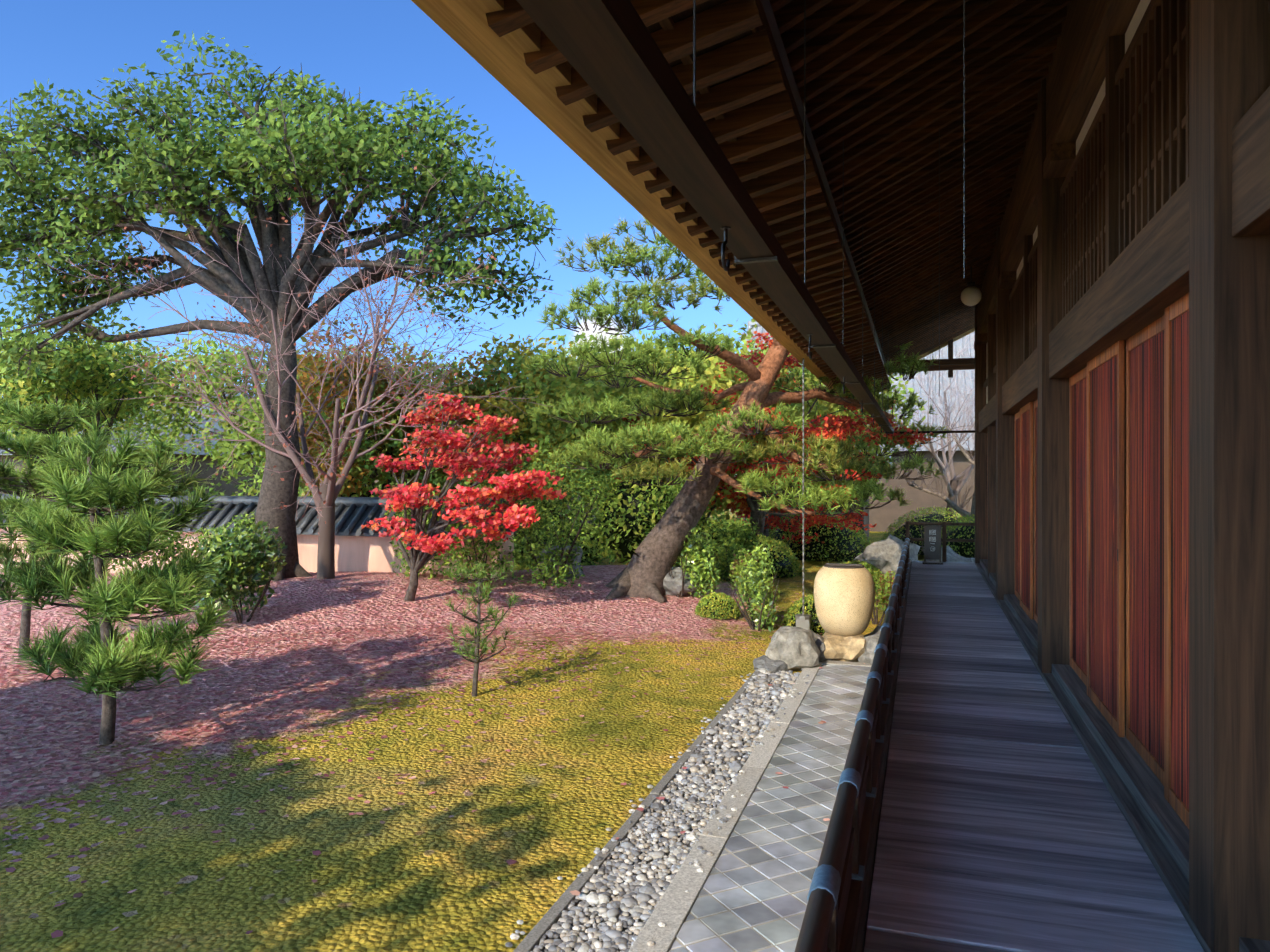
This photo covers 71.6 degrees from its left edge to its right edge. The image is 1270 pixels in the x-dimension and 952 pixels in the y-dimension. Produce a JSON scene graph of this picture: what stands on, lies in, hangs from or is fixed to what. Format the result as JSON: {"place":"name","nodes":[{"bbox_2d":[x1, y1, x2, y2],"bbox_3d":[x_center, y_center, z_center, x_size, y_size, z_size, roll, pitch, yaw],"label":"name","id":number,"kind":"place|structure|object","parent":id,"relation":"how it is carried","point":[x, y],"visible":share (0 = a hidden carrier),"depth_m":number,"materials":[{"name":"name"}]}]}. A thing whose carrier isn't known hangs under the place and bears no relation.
{"place":"outdoors","nodes":[
{"label":"outdoors","id":0,"kind":"place"},
{"bbox_2d":[0,0,751,474],"label":"sky","id":1,"kind":"structure","parent":0,"point":[385,49],"materials":[{"name":"blue"}]},
{"bbox_2d":[0,489,923,951],"bbox_3d":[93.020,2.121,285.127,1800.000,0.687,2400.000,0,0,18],"label":"moss ground","id":2,"kind":"structure","parent":0,"point":[414,873],"depth_m":7.10,"materials":[{"name":"plant"}]},
{"bbox_2d":[0,390,182,655],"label":"pine tree","id":3,"kind":"object","parent":2,"relation":"on","point":[33,418],"visible":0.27,"depth_m":10.91,"materials":[{"name":"green plant"}]},
{"bbox_2d":[0,332,193,490],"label":"tree","id":4,"kind":"object","parent":2,"relation":"on","point":[138,434],"depth_m":32.45,"materials":[{"name":"green plant"}]},
{"bbox_2d":[0,408,235,744],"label":"pine tree","id":5,"kind":"object","parent":2,"relation":"on","point":[101,646],"visible":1,"depth_m":7.78,"materials":[{"name":"green plant"}]},
{"bbox_2d":[0,317,237,492],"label":"tree","id":6,"kind":"object","parent":2,"relation":"on","point":[79,375],"visible":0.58,"depth_m":25.37,"materials":[{"name":"green plant"}]},
{"bbox_2d":[88,529,189,572],"bbox_3d":[-9.101,1.453,16.196,1.388,1.096,1.509,0,0,36],"label":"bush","id":7,"kind":"object","parent":2,"relation":"on","point":[164,551],"visible":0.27,"depth_m":16.16,"materials":[{"name":"green plant"}]},
{"bbox_2d":[181,511,255,563],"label":"leafy shrub","id":8,"kind":"object","parent":2,"relation":"on","point":[246,520],"visible":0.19,"depth_m":17.07,"materials":[{"name":"green plant"}]},
{"bbox_2d":[192,521,287,623],"bbox_3d":[-5.621,1.381,12.543,1.189,1.517,1.536,0,0,18],"label":"leafy shrub","id":9,"kind":"object","parent":2,"relation":"on","point":[248,568],"visible":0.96,"depth_m":12.39,"materials":[{"name":"green plant"}]},
{"bbox_2d":[0,494,519,577],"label":"garden wall","id":10,"kind":"structure","parent":2,"relation":"on","point":[359,548],"depth_m":17.13,"materials":[{"name":"paint"}]},
{"bbox_2d":[124,307,402,495],"bbox_3d":[-10.699,-1.682,26.356,7.997,8.437,7.335,0,0,-30],"label":"tree","id":11,"kind":"object","parent":2,"relation":"on","point":[169,412],"visible":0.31,"depth_m":25.40,"materials":[{"name":"green plant"}]},
{"bbox_2d":[0,28,561,581],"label":"tree","id":12,"kind":"object","parent":2,"relation":"on","point":[164,182],"visible":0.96,"depth_m":15.14,"materials":[{"name":"green plant"}]},
{"bbox_2d":[29,138,562,578],"bbox_3d":[-5.259,-1.992,16.203,9.466,7.665,7.728,0,0,18],"label":"bare tree","id":13,"kind":"object","parent":2,"relation":"on","point":[325,496],"visible":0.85,"depth_m":14.87,"materials":[{"name":"brown plant"}]},
{"bbox_2d":[206,342,475,497],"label":"tree","id":14,"kind":"object","parent":2,"relation":"on","point":[435,481],"visible":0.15,"depth_m":21.50,"materials":[{"name":"green plant"}]},
{"bbox_2d":[260,319,521,497],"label":"tree","id":15,"kind":"object","parent":2,"relation":"on","point":[345,373],"visible":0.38,"depth_m":20.96,"materials":[{"name":"orange plant"}]},
{"bbox_2d":[384,479,459,578],"bbox_3d":[-3.922,1.139,15.843,1.536,2.191,1.293,0,0,43],"label":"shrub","id":16,"kind":"object","parent":2,"relation":"on","point":[392,542],"visible":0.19,"depth_m":15.72,"materials":[{"name":"green plant"}]},
{"bbox_2d":[162,462,693,568],"bbox_3d":[-5.333,0.957,22.581,14.811,3.264,5.466,0,0,18],"label":"hedge","id":17,"kind":"object","parent":2,"relation":"on","point":[625,544],"visible":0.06,"depth_m":19.16,"materials":[{"name":"green plant"}]},
{"bbox_2d":[0,571,879,937],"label":"fallen maple leaves","id":18,"kind":"object","parent":2,"relation":"on","point":[58,719],"visible":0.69,"depth_m":9.30,"materials":[{"name":"red plant"}]},
{"bbox_2d":[306,334,589,521],"bbox_3d":[-4.636,-0.819,22.643,7.081,6.673,7.847,0,0,18],"label":"tree","id":19,"kind":"object","parent":2,"relation":"on","point":[508,366],"visible":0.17,"depth_m":21.14,"materials":[{"name":"green plant"}]},
{"bbox_2d":[361,393,566,601],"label":"maple tree","id":20,"kind":"object","parent":2,"relation":"on","point":[423,548],"visible":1,"depth_m":13.48,"materials":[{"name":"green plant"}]},
{"bbox_2d":[426,454,524,585],"bbox_3d":[-2.861,0.924,15.797,1.859,2.638,1.424,0,0,37],"label":"leafy shrub","id":21,"kind":"object","parent":2,"relation":"on","point":[493,547],"visible":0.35,"depth_m":15.58,"materials":[{"name":"green plant"}]},
{"bbox_2d":[442,560,522,696],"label":"pine tree","id":22,"kind":"object","parent":2,"relation":"on","point":[475,659],"visible":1,"depth_m":9.55,"materials":[{"name":"green plant"}]},
{"bbox_2d":[0,321,974,540],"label":"trees","id":23,"kind":"object","parent":2,"relation":"on","point":[884,517],"visible":0.04,"depth_m":38.86,"materials":[{"name":"green plant"}]},
{"bbox_2d":[411,334,683,504],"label":"green leafy tree","id":24,"kind":"object","parent":2,"relation":"on","point":[515,346],"visible":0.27,"depth_m":21.30,"materials":[{"name":"green plant"}]},
{"bbox_2d":[502,440,598,587],"bbox_3d":[-1.574,0.900,15.779,1.850,3.110,1.308,0,0,-10],"label":"shrub","id":25,"kind":"object","parent":2,"relation":"on","point":[559,574],"visible":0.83,"depth_m":15.64,"materials":[{"name":"green plant"}]},
{"bbox_2d":[520,445,624,565],"bbox_3d":[-1.280,0.689,18.894,2.314,2.800,1.723,0,0,42],"label":"shrub","id":26,"kind":"object","parent":2,"relation":"on","point":[585,494],"visible":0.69,"depth_m":18.73,"materials":[{"name":"green plant"}]},
{"bbox_2d":[470,322,713,562],"bbox_3d":[-0.681,-0.710,23.795,7.353,6.277,7.299,0,0,44],"label":"tree","id":27,"kind":"object","parent":2,"relation":"on","point":[584,425],"visible":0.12,"depth_m":20.97,"materials":[{"name":"green plant"}]},
{"bbox_2d":[568,334,740,492],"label":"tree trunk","id":28,"kind":"object","parent":2,"relation":"on","point":[621,336],"depth_m":29.08,"materials":[{"name":"green plant"}]},
{"bbox_2d":[505,668,808,951],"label":"gravel strip","id":29,"kind":"object","parent":2,"relation":"on","point":[623,890],"visible":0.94,"depth_m":5.82,"materials":[{"name":"grey gravel"}]},
{"bbox_2d":[514,342,815,563],"bbox_3d":[0.351,-0.560,21.338,6.740,5.686,6.690,0,0,-29],"label":"tree","id":30,"kind":"object","parent":2,"relation":"on","point":[573,387],"visible":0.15,"depth_m":20.06,"materials":[{"name":"green plant"}]},
{"bbox_2d":[626,462,717,566],"bbox_3d":[0.784,0.972,18.665,1.930,2.558,1.438,0,0,-19],"label":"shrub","id":31,"kind":"object","parent":2,"relation":"on","point":[668,500],"visible":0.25,"depth_m":18.65,"materials":[{"name":"green plant"}]},
{"bbox_2d":[513,660,871,951],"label":"stone kerbs","id":32,"kind":"structure","parent":2,"relation":"on","point":[672,909],"depth_m":5.74,"materials":[{"name":"stone"}]},
{"bbox_2d":[668,527,720,597],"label":"bush","id":33,"kind":"object","parent":2,"relation":"on","point":[694,556],"visible":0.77,"depth_m":15.32,"materials":[{"name":"green plant"}]},
{"bbox_2d":[614,376,801,527],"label":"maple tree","id":34,"kind":"object","parent":2,"relation":"on","point":[743,506],"visible":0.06,"depth_m":21.48,"materials":[{"name":"plant"}]},
{"bbox_2d":[695,592,740,619],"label":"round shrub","id":35,"kind":"object","parent":2,"relation":"on","point":[718,605],"visible":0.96,"depth_m":14.10,"materials":[{"name":"green plant"}]},
{"bbox_2d":[684,517,763,559],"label":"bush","id":36,"kind":"object","parent":2,"relation":"on","point":[706,524],"visible":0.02,"depth_m":21.93,"materials":[{"name":"green plant"}]},
{"bbox_2d":[704,510,762,584],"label":"leafy shrub","id":37,"kind":"object","parent":2,"relation":"on","point":[730,542],"visible":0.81,"depth_m":17.68,"materials":[{"name":"green plant"}]},
{"bbox_2d":[522,216,949,602],"bbox_3d":[1.986,-1.021,15.715,6.828,6.872,6.387,0,0,18],"label":"pine tree","id":38,"kind":"object","parent":2,"relation":"on","point":[656,554],"visible":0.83,"depth_m":14.68,"materials":[{"name":"green plant"}]},
{"bbox_2d":[632,664,870,951],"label":"tile pavement","id":39,"kind":"structure","parent":2,"relation":"on","point":[753,894],"depth_m":5.79,"materials":[{"name":"grey tile"}]},
{"bbox_2d":[535,534,971,672],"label":"garden rocks","id":40,"kind":"object","parent":2,"relation":"on","point":[791,648],"visible":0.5,"depth_m":11.26,"materials":[{"name":"grey stone"}]},
{"bbox_2d":[814,563,874,635],"bbox_3d":[2.763,1.616,11.635,0.790,0.915,0.790,0,0,18],"label":"storage jar","id":41,"kind":"object","parent":40,"relation":"on","point":[844,596],"visible":1,"depth_m":11.34,"materials":[{"name":"ceramic"}]},
{"bbox_2d":[730,544,779,631],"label":"leafy shrub","id":42,"kind":"object","parent":2,"relation":"on","point":[750,585],"visible":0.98,"depth_m":13.49,"materials":[{"name":"green plant"}]},
{"bbox_2d":[729,548,780,604],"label":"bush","id":43,"kind":"object","parent":2,"relation":"on","point":[741,562],"visible":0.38,"depth_m":15.55,"materials":[{"name":"green plant"}]},
{"bbox_2d":[713,534,802,579],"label":"clipped shrub","id":44,"kind":"object","parent":2,"relation":"on","point":[784,561],"visible":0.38,"depth_m":19.05,"materials":[{"name":"green plant"}]},
{"bbox_2d":[602,331,933,543],"bbox_3d":[2.473,-0.427,20.361,8.340,5.232,7.602,0,0,18],"label":"maple tree","id":45,"kind":"object","parent":2,"relation":"on","point":[842,424],"visible":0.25,"depth_m":18.36,"materials":[{"name":"red plant"}]},
{"bbox_2d":[625,324,925,543],"bbox_3d":[3.459,-1.034,23.455,7.534,6.443,6.486,0,0,31],"label":"tree","id":46,"kind":"object","parent":2,"relation":"on","point":[766,530],"visible":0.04,"depth_m":23.06,"materials":[{"name":"green plant"}]},
{"bbox_2d":[661,318,894,535],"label":"tree","id":47,"kind":"object","parent":2,"relation":"on","point":[826,408],"visible":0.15,"depth_m":20.54,"materials":[{"name":"green plant"}]},
{"bbox_2d":[698,383,878,526],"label":"tree","id":48,"kind":"object","parent":2,"relation":"on","point":[727,511],"depth_m":26.61,"materials":[{"name":"green plant"}]},
{"bbox_2d":[781,594,824,635],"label":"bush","id":49,"kind":"object","parent":2,"relation":"on","point":[809,609],"visible":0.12,"depth_m":13.72,"materials":[{"name":"green plant"}]},
{"bbox_2d":[769,506,860,543],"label":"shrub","id":50,"kind":"object","parent":2,"relation":"on","point":[778,532],"visible":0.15,"depth_m":26.24,"materials":[{"name":"green plant"}]},
{"bbox_2d":[779,516,871,562],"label":"clipped shrub","id":51,"kind":"object","parent":2,"relation":"on","point":[844,545],"visible":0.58,"depth_m":21.26,"materials":[{"name":"green plant"}]},
{"bbox_2d":[844,560,884,588],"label":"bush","id":52,"kind":"object","parent":2,"relation":"on","point":[873,570],"visible":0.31,"depth_m":18.16,"materials":[{"name":"green plant"}]},
{"bbox_2d":[871,571,894,624],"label":"bush stems","id":53,"kind":"object","parent":2,"relation":"on","point":[885,586],"visible":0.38,"depth_m":14.20,"materials":[{"name":"green plant"}]},
{"bbox_2d":[881,506,967,556],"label":"clipped shrub","id":54,"kind":"object","parent":2,"relation":"on","point":[915,532],"visible":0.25,"depth_m":26.48,"materials":[{"name":"green plant"}]},
{"bbox_2d":[885,334,974,517],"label":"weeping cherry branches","id":55,"kind":"object","parent":2,"relation":"on","point":[954,485],"visible":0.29,"depth_m":27.13,"materials":[{"name":"grey plant"}]},
{"bbox_2d":[897,389,974,553],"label":"bare tree","id":56,"kind":"object","parent":2,"relation":"on","point":[958,509],"visible":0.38,"depth_m":24.26,"materials":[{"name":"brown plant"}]},
{"bbox_2d":[941,514,974,557],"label":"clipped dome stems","id":57,"kind":"object","parent":2,"relation":"on","point":[965,549],"visible":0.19,"depth_m":22.70,"materials":[{"name":"green plant"}]},
{"bbox_2d":[864,558,1203,951],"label":"veranda floor","id":58,"kind":"structure","parent":2,"relation":"on","point":[1004,826],"depth_m":4.07,"materials":[{"name":"brown wood"}]},
{"bbox_2d":[795,521,974,951],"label":"veranda railing","id":59,"kind":"object","parent":58,"relation":"on","point":[835,918],"visible":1,"depth_m":3.54,"materials":[{"name":"brown wood"}]},
{"bbox_2d":[922,525,942,564],"bbox_3d":[5.372,1.239,15.885,0.350,0.690,0.260,0,0,18],"label":"route sign stand","id":60,"kind":"object","parent":58,"relation":"on","point":[932,541],"visible":1,"depth_m":15.88,"materials":[{"name":"brown wood"}]},
{"bbox_2d":[974,0,1269,951],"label":"hall wall","id":61,"kind":"structure","parent":2,"relation":"on","point":[1122,434],"depth_m":4.27,"materials":[{"name":"brown wood"}]},
{"bbox_2d":[411,0,1070,398],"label":"hall eaves","id":62,"kind":"object","parent":61,"relation":"attached to","point":[885,90],"visible":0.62,"depth_m":5.99,"materials":[{"name":"brown wood"}]},
{"bbox_2d":[795,358,811,629],"bbox_3d":[2.523,0.359,13.186,0.240,4.250,0.228,0,0,18],"label":"rain chain","id":63,"kind":"object","parent":62,"relation":"hanging from","point":[803,620],"visible":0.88,"depth_m":13.17,"materials":[{"name":"silver metal"}]},
{"bbox_2d":[961,266,981,305],"bbox_3d":[4.756,-2.756,12.456,0.280,0.700,0.280,0,0,18],"label":"globe lamp","id":64,"kind":"object","parent":62,"relation":"hanging from","point":[971,294],"visible":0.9,"depth_m":12.37,"materials":[{"name":"white glass"}]},
{"bbox_2d":[516,0,974,437],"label":"hanging beam with hooks","id":65,"kind":"structure","parent":61,"relation":"attached to","point":[611,52],"depth_m":2.13,"materials":[{"name":"brown wood"}]}
]}

